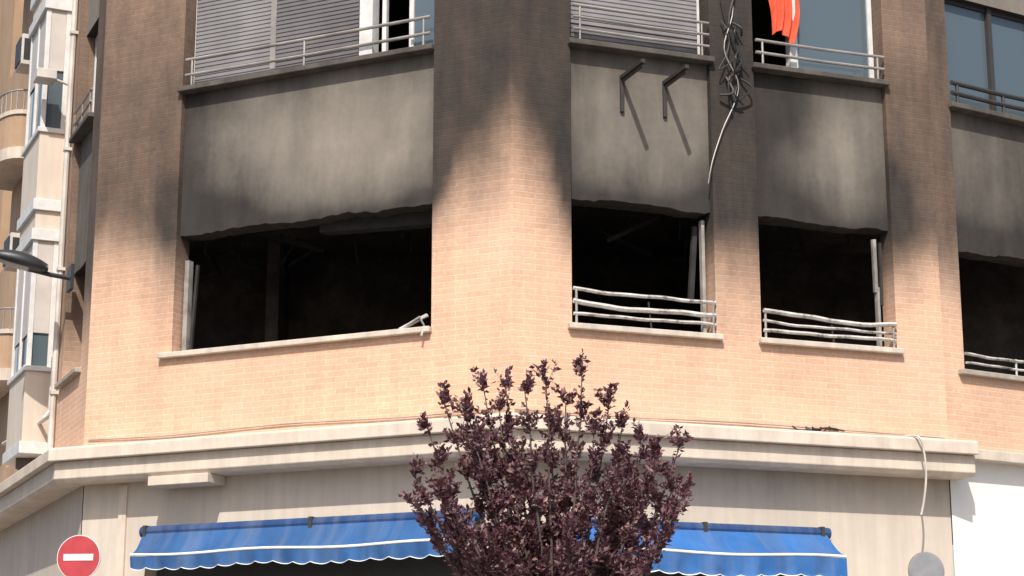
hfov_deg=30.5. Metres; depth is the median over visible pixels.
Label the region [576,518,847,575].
awning
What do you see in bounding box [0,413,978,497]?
ledge top
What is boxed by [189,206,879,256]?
floor slab
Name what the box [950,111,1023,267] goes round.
panel
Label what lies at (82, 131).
sill
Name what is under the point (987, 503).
ground wall
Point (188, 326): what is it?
burnt frame
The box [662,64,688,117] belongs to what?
air conditioner bracket
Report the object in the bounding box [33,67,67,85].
floodlight
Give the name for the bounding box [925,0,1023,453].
brick wall
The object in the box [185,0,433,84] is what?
windows
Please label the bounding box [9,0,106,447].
brick wall
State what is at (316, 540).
awning
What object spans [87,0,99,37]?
panel
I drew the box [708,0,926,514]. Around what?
hanging cables
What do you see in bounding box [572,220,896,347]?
burnt rails
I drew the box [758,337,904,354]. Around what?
sill
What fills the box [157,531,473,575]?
shopfront
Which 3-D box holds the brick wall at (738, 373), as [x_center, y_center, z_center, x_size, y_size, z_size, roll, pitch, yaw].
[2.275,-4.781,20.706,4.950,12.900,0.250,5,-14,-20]
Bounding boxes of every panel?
[74,128,92,275]
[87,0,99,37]
[180,53,433,240]
[570,48,709,218]
[754,72,887,235]
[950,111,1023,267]
[954,0,1023,18]
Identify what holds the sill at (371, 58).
on the panel at (308, 150)
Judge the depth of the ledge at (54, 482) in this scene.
19.10 m
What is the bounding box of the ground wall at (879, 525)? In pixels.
[511,459,953,575]
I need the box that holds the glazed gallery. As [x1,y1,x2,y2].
[2,0,72,465]
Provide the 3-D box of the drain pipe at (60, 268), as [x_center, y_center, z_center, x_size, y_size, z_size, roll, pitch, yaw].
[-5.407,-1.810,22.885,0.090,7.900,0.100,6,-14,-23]
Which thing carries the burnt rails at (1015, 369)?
on the sill at (990, 375)
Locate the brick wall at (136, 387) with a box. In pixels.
[84,0,511,445]
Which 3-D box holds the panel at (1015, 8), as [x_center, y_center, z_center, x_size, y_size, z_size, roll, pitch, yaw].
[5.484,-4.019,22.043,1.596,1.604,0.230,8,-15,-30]
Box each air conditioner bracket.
[619,59,644,111]
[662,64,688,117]
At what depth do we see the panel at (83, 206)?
22.20 m
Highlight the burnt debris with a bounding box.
[193,215,879,294]
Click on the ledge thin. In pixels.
(999, 457)
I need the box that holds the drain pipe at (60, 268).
[47,0,78,449]
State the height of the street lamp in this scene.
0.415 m
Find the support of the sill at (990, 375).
on the brick wall at (986, 413)
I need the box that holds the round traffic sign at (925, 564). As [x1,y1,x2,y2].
[908,552,944,575]
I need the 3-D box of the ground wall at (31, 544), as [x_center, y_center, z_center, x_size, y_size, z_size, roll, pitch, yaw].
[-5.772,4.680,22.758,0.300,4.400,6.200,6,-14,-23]
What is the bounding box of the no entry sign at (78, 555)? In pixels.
[57,535,100,575]
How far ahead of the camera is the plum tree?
13.85 m
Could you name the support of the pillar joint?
attached to the ground wall at (334, 492)
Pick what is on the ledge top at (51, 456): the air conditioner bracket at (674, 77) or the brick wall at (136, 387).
the brick wall at (136, 387)
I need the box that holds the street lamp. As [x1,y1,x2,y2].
[0,249,74,292]
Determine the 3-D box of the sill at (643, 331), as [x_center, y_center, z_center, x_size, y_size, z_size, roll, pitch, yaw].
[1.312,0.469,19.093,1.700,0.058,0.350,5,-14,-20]
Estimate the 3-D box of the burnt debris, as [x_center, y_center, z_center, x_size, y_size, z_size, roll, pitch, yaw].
[0.168,0.366,20.846,8.861,2.573,3.480,0,-13,0]
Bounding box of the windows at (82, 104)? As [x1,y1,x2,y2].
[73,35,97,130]
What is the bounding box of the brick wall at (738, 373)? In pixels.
[512,0,947,438]
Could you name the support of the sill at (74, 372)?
on the brick wall at (69, 427)
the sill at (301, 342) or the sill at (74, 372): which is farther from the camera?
the sill at (74, 372)
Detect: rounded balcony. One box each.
[0,89,27,190]
[0,307,14,398]
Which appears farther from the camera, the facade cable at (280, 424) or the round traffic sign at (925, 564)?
the facade cable at (280, 424)
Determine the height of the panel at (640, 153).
1.643 m
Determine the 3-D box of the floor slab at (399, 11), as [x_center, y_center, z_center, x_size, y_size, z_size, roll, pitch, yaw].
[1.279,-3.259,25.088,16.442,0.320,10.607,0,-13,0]
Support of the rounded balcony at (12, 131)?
attached to the neighbour wall at (13, 16)
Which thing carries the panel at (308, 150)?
attached to the brick wall at (136, 387)
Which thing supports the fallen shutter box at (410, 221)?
attached to the panel at (308, 150)
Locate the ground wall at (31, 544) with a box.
[0,486,82,575]
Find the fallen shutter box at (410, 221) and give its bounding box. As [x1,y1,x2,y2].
[320,210,431,235]
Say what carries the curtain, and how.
hanging from the windows at (834, 36)
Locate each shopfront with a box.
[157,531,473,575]
[560,542,812,575]
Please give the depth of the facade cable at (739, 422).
19.12 m
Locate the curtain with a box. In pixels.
[769,0,799,42]
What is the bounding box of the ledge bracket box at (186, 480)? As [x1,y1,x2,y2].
[148,473,224,488]
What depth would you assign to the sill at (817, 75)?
20.36 m
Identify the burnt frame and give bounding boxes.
[181,260,427,350]
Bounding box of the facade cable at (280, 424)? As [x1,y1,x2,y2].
[88,407,506,440]
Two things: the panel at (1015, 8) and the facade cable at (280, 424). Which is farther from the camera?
the panel at (1015, 8)
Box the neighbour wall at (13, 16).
[0,0,33,482]
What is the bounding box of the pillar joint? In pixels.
[115,485,127,575]
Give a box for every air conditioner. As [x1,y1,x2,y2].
[2,232,19,271]
[14,33,30,74]
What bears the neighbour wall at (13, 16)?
on the pavement
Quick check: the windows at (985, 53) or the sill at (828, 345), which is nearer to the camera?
the sill at (828, 345)
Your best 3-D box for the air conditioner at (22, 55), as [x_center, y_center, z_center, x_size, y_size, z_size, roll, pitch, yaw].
[-6.478,-3.131,25.195,0.300,0.420,0.425,6,-14,-23]
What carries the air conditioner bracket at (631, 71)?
attached to the panel at (640, 153)
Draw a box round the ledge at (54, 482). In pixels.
[0,429,975,531]
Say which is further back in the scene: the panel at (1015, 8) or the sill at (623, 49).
the panel at (1015, 8)
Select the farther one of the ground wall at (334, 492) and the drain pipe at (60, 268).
the drain pipe at (60, 268)
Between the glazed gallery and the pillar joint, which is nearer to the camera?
the pillar joint
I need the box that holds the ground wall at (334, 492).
[82,458,512,575]
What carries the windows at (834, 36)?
attached to the brick wall at (738, 373)
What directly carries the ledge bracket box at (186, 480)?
attached to the ledge at (54, 482)
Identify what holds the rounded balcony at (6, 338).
attached to the neighbour wall at (13, 16)
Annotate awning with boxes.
[130,508,484,569]
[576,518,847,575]
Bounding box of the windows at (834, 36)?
[570,0,884,78]
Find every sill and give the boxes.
[54,367,80,388]
[69,112,93,143]
[157,326,431,358]
[177,43,434,94]
[567,37,714,65]
[567,322,723,340]
[751,62,889,88]
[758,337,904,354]
[948,101,1023,126]
[958,368,1023,382]
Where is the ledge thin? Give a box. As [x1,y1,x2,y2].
[973,449,1023,465]
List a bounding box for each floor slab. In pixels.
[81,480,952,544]
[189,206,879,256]
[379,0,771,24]
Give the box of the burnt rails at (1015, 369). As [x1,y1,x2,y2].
[964,352,1023,374]
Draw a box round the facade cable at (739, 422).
[514,408,944,438]
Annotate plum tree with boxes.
[397,349,695,575]
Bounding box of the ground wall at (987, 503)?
[950,462,1023,575]
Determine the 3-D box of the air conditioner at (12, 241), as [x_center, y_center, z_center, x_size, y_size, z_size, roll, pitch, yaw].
[-6.458,-0.463,24.527,0.300,0.420,0.425,6,-14,-23]
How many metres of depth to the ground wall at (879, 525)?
19.34 m
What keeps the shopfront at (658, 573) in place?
attached to the ground wall at (879, 525)
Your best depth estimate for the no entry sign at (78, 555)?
18.38 m
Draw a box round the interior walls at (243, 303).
[15,25,1023,469]
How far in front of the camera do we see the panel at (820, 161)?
20.27 m
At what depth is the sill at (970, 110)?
21.24 m
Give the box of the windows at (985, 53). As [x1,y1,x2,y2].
[944,0,1023,116]

